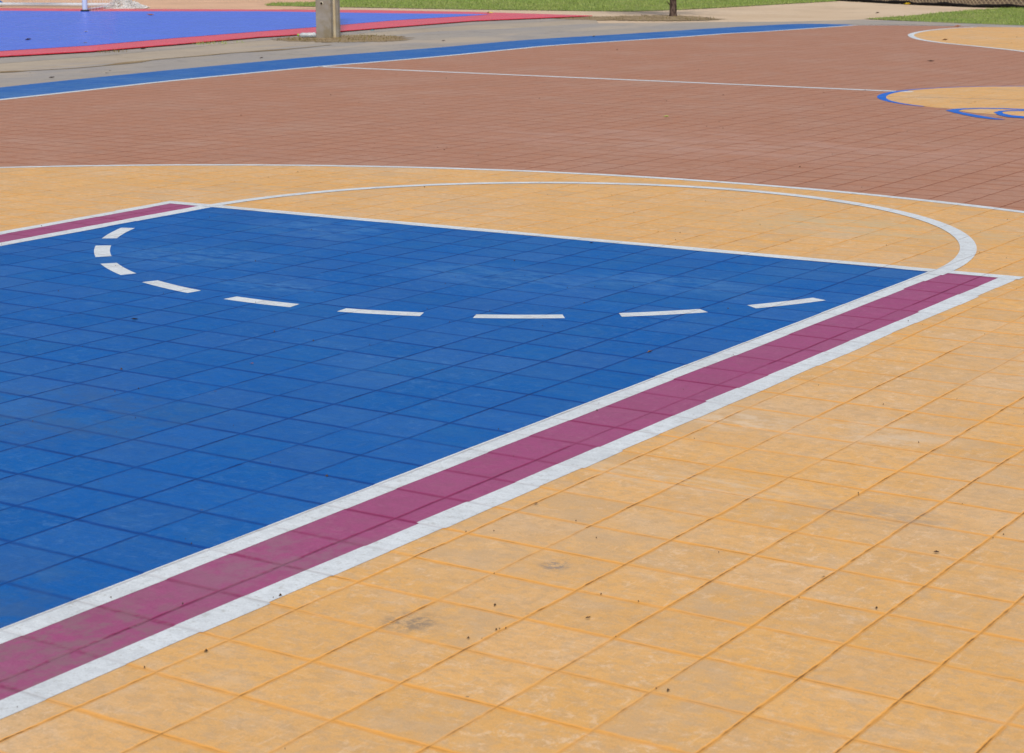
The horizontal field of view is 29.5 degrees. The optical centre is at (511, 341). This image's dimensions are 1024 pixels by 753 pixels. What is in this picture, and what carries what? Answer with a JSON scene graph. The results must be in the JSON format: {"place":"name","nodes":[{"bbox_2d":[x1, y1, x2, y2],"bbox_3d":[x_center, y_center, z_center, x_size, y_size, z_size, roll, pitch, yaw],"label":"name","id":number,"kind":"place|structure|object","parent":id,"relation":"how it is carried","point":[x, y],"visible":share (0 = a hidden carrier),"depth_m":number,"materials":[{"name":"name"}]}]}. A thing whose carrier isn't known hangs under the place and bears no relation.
{"place":"outdoors","nodes":[
{"label":"outdoors","id":0,"kind":"place"},
{"bbox_2d":[0,0,315,9],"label":"orange sand","id":1,"kind":"structure","parent":0,"point":[206,4],"depth_m":36.69,"materials":[{"name":"sand"}]},
{"bbox_2d":[0,0,149,10],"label":"football goal","id":2,"kind":"object","parent":1,"relation":"on","point":[84,4],"visible":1,"depth_m":34.68,"materials":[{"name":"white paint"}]},
{"bbox_2d":[0,25,1023,210],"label":"court paving","id":3,"kind":"structure","parent":0,"point":[844,139],"depth_m":13.39,"materials":[{"name":"brown tile"}]},
{"bbox_2d":[0,24,847,98],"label":"court border","id":4,"kind":"object","parent":3,"relation":"on","point":[79,84],"visible":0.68,"depth_m":19.70,"materials":[{"name":"blue paint"}]},
{"bbox_2d":[0,25,854,99],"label":"painted side line","id":5,"kind":"object","parent":3,"relation":"on","point":[359,63],"visible":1,"depth_m":18.88,"materials":[{"name":"white paint"}]},
{"bbox_2d":[5,22,1016,748],"bbox_3d":[0.888,-2.041,15.738,15.690,0.010,24.204,7,14,33],"label":"grit","id":6,"kind":"object","parent":3,"relation":"on","point":[489,310],"visible":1,"depth_m":5.93,"materials":[{"name":"brown gravel"}]},
{"bbox_2d":[0,165,1023,752],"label":"yellow zone","id":7,"kind":"object","parent":3,"relation":"on","point":[762,555],"visible":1,"depth_m":3.80,"materials":[{"name":"tile"}]},
{"bbox_2d":[0,202,169,234],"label":"painted lane line","id":8,"kind":"object","parent":7,"relation":"on","point":[81,218],"visible":1,"depth_m":8.66,"materials":[{"name":"white paint"}]},
{"bbox_2d":[0,203,194,242],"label":"maroon lane edge","id":9,"kind":"object","parent":7,"relation":"on","point":[79,224],"visible":1,"depth_m":8.54,"materials":[{"name":"tile"}]},
{"bbox_2d":[0,206,208,245],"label":"painted lane line","id":10,"kind":"object","parent":7,"relation":"on","point":[104,225],"visible":1,"depth_m":8.44,"materials":[{"name":"white paint"}]},
{"bbox_2d":[0,207,927,627],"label":"blue key","id":11,"kind":"object","parent":7,"relation":"on","point":[230,419],"visible":1,"depth_m":5.82,"materials":[{"name":"tile"}]},
{"bbox_2d":[94,245,110,256],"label":"painted arc dash","id":12,"kind":"object","parent":11,"relation":"on","point":[101,250],"visible":1,"depth_m":7.77,"materials":[{"name":"white paint"}]},
{"bbox_2d":[101,263,134,274],"bbox_3d":[-1.486,-0.274,7.339,0.067,0.001,0.287,-6,13,-26],"label":"painted arc dash","id":13,"kind":"object","parent":11,"relation":"on","point":[119,269],"visible":1,"depth_m":7.34,"materials":[{"name":"white paint"}]},
{"bbox_2d":[103,228,133,237],"bbox_3d":[-1.664,-0.458,8.226,0.068,0.001,0.305,1,12,4],"label":"painted arc dash","id":14,"kind":"object","parent":11,"relation":"on","point":[117,233],"visible":1,"depth_m":8.21,"materials":[{"name":"white paint"}]},
{"bbox_2d":[143,280,200,292],"bbox_3d":[-1.218,-0.196,6.959,0.068,0.001,0.302,-11,16,-41],"label":"painted arc dash","id":15,"kind":"object","parent":11,"relation":"on","point":[170,286],"visible":1,"depth_m":6.96,"materials":[{"name":"white paint"}]},
{"bbox_2d":[226,296,297,306],"bbox_3d":[-0.855,-0.136,6.660,0.292,0.001,0.070,7,14,33],"label":"painted arc dash","id":16,"kind":"object","parent":11,"relation":"on","point":[257,301],"visible":1,"depth_m":6.66,"materials":[{"name":"white paint"}]},
{"bbox_2d":[338,308,423,315],"bbox_3d":[-0.434,-0.097,6.463,0.293,0.001,0.068,3,12,17],"label":"painted arc dash","id":17,"kind":"object","parent":11,"relation":"on","point":[382,312],"visible":1,"depth_m":6.46,"materials":[{"name":"white paint"}]},
{"bbox_2d":[473,314,563,317],"bbox_3d":[0.023,-0.082,6.381,0.300,0.001,0.068,0,12,2],"label":"painted arc dash","id":18,"kind":"object","parent":11,"relation":"on","point":[515,316],"visible":1,"depth_m":6.38,"materials":[{"name":"white paint"}]},
{"bbox_2d":[619,309,705,316],"bbox_3d":[0.497,-0.094,6.429,0.297,0.001,0.068,-3,12,-13],"label":"painted arc dash","id":19,"kind":"object","parent":11,"relation":"on","point":[662,312],"visible":1,"depth_m":6.43,"materials":[{"name":"white paint"}]},
{"bbox_2d":[748,298,823,307],"bbox_3d":[0.928,-0.130,6.592,0.291,0.001,0.068,-7,13,-28],"label":"painted arc dash","id":20,"kind":"object","parent":11,"relation":"on","point":[791,302],"visible":1,"depth_m":6.58,"materials":[{"name":"white paint"}]},
{"bbox_2d":[0,271,938,643],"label":"painted lane line","id":21,"kind":"object","parent":7,"relation":"on","point":[164,573],"visible":1,"depth_m":4.41,"materials":[{"name":"white paint"}]},
{"bbox_2d":[0,273,995,699],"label":"maroon lane edge","id":22,"kind":"object","parent":7,"relation":"on","point":[50,651],"visible":1,"depth_m":4.26,"materials":[{"name":"tile"}]},
{"bbox_2d":[0,278,1015,718],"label":"painted lane line","id":23,"kind":"object","parent":7,"relation":"on","point":[168,636],"visible":1,"depth_m":4.11,"materials":[{"name":"white paint"}]},
{"bbox_2d":[0,164,1023,212],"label":"painted three point line","id":24,"kind":"object","parent":7,"relation":"on","point":[979,206],"visible":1,"depth_m":10.16,"materials":[{"name":"white paint"}]},
{"bbox_2d":[203,182,976,274],"bbox_3d":[0.571,-0.595,8.827,3.600,0.001,1.831,7,14,33],"label":"painted free throw arc","id":25,"kind":"object","parent":7,"relation":"on","point":[967,251],"visible":1,"depth_m":9.01,"materials":[{"name":"white paint"}]},
{"bbox_2d":[162,201,1022,278],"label":"painted free throw line","id":26,"kind":"object","parent":7,"relation":"on","point":[636,243],"visible":1,"depth_m":7.93,"materials":[{"name":"white paint"}]},
{"bbox_2d":[323,66,912,91],"bbox_3d":[0.658,-2.307,17.057,6.072,0.001,0.080,8,14,34],"label":"painted halfway line","id":27,"kind":"object","parent":3,"relation":"on","point":[624,79],"visible":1,"depth_m":16.85,"materials":[{"name":"white paint"}]},
{"bbox_2d":[886,86,1023,109],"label":"circle","id":28,"kind":"object","parent":3,"relation":"on","point":[959,97],"visible":1,"depth_m":14.84,"materials":[{"name":"orange tile"}]},
{"bbox_2d":[877,86,985,105],"bbox_3d":[3.950,-1.913,15.084,2.464,0.001,1.703,-2,12,-9],"label":"circle outline","id":29,"kind":"object","parent":28,"relation":"on","point":[882,96],"visible":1,"depth_m":15.14,"materials":[{"name":"blue paint"}]},
{"bbox_2d":[888,96,1011,99],"bbox_3d":[3.466,-1.837,14.731,1.257,0.001,0.083,5,13,23],"label":"overpainted halfway line","id":30,"kind":"object","parent":28,"relation":"on","point":[969,98],"visible":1,"depth_m":14.74,"materials":[{"name":"paint"}]},
{"bbox_2d":[913,27,1023,51],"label":"yellow zone","id":31,"kind":"object","parent":3,"relation":"on","point":[993,37],"visible":1,"depth_m":23.62,"materials":[{"name":"paint"}]},
{"bbox_2d":[908,27,1023,51],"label":"painted three point line","id":32,"kind":"object","parent":31,"relation":"on","point":[911,35],"visible":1,"depth_m":23.00,"materials":[{"name":"white paint"}]},
{"bbox_2d":[946,108,1023,119],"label":"ornament","id":33,"kind":"object","parent":3,"relation":"on","point":[959,112],"visible":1,"depth_m":13.65,"materials":[{"name":"blue paint"}]},
{"bbox_2d":[960,109,1010,113],"bbox_3d":[3.435,-1.604,13.612,0.622,0.001,0.424,7,14,33],"label":"ornament","id":34,"kind":"object","parent":3,"relation":"on","point":[987,111],"visible":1,"depth_m":13.72,"materials":[{"name":"orange tile"}]},
{"bbox_2d":[994,110,1023,117],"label":"ornament","id":35,"kind":"object","parent":3,"relation":"on","point":[1001,113],"visible":1,"depth_m":13.40,"materials":[{"name":"blue paint"}]},
{"bbox_2d":[1003,111,1023,115],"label":"ornament","id":36,"kind":"object","parent":3,"relation":"on","point":[1018,113],"visible":1,"depth_m":13.49,"materials":[{"name":"orange tile"}]},
{"bbox_2d":[280,1,991,26],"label":"ground","id":37,"kind":"structure","parent":0,"point":[827,11],"depth_m":31.92,"materials":[{"name":"beige concrete"}]},
{"bbox_2d":[0,8,591,56],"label":"plastic court border","id":38,"kind":"object","parent":37,"relation":"on","point":[296,31],"visible":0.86,"depth_m":27.04,"materials":[{"name":"red plastic"}]},
{"bbox_2d":[0,11,488,50],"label":"plastic court","id":39,"kind":"object","parent":38,"relation":"on","point":[47,29],"visible":0.88,"depth_m":27.78,"materials":[{"name":"blue plastic"}]},
{"bbox_2d":[0,19,597,70],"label":"dusty concrete","id":40,"kind":"object","parent":37,"relation":"on","point":[191,51],"visible":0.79,"depth_m":21.78,"materials":[{"name":"beige concrete"}]},
{"bbox_2d":[0,16,586,62],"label":"concrete edge","id":41,"kind":"object","parent":40,"relation":"on","point":[12,59],"visible":0.69,"depth_m":23.20,"materials":[{"name":"grey concrete"}]},
{"bbox_2d":[194,39,227,44],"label":"weeds","id":42,"kind":"object","parent":41,"relation":"on","point":[211,42],"visible":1,"depth_m":22.90,"materials":[{"name":"green plant"}]},
{"bbox_2d":[315,0,340,37],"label":"utility pole","id":43,"kind":"object","parent":40,"relation":"on","point":[327,18],"visible":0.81,"depth_m":24.12,"materials":[{"name":"concrete"}]},
{"bbox_2d":[278,35,410,42],"bbox_3d":[-1.982,-3.723,23.942,1.844,0.001,1.746,7,14,33],"label":"dirt patch","id":44,"kind":"object","parent":40,"relation":"on","point":[343,38],"visible":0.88,"depth_m":23.78,"materials":[{"name":"brown soil"}]},
{"bbox_2d":[297,32,315,37],"bbox_3d":[-2.549,-3.807,24.193,0.229,0.065,0.076,-2,12,-7],"label":"plastic bottle","id":45,"kind":"object","parent":44,"relation":"on","point":[305,35],"visible":0.99,"depth_m":24.17,"materials":[{"name":"white plastic"}]},
{"bbox_2d":[277,33,396,42],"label":"dry grass","id":46,"kind":"structure","parent":44,"relation":"on","point":[345,39],"depth_m":23.82,"materials":[{"name":"brown plant"}]},
{"bbox_2d":[0,19,1023,86],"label":"concrete apron","id":47,"kind":"object","parent":37,"relation":"on","point":[424,40],"visible":1,"depth_m":22.70,"materials":[{"name":"grey concrete"}]},
{"bbox_2d":[0,45,324,72],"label":"dirt seam","id":48,"kind":"object","parent":47,"relation":"on","point":[157,59],"visible":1,"depth_m":19.69,"materials":[{"name":"brown soil"}]},
{"bbox_2d":[266,0,839,11],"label":"turf","id":49,"kind":"structure","parent":37,"relation":"on","point":[561,8],"depth_m":35.51,"materials":[{"name":"green plant"}]},
{"bbox_2d":[561,15,719,20],"bbox_3d":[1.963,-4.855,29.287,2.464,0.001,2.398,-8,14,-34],"label":"dirt patch","id":50,"kind":"object","parent":37,"relation":"on","point":[675,18],"visible":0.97,"depth_m":29.38,"materials":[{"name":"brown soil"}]},
{"bbox_2d":[667,0,676,15],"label":"young tree","id":51,"kind":"object","parent":50,"relation":"on","point":[673,8],"visible":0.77,"depth_m":30.05,"materials":[{"name":"brown plant"}]},
{"bbox_2d":[838,0,1023,7],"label":"chain link fence","id":52,"kind":"object","parent":37,"relation":"on","point":[982,5],"visible":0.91,"depth_m":33.81,"materials":[{"name":"metal"}]},
{"bbox_2d":[865,7,1023,24],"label":"turf","id":53,"kind":"structure","parent":37,"relation":"on","point":[973,16],"depth_m":29.05,"materials":[{"name":"plant"}]},
{"bbox_2d":[882,0,1023,5],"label":"mulch ground","id":54,"kind":"structure","parent":0,"point":[988,2],"depth_m":36.04,"materials":[{"name":"brown soil"}]}
]}

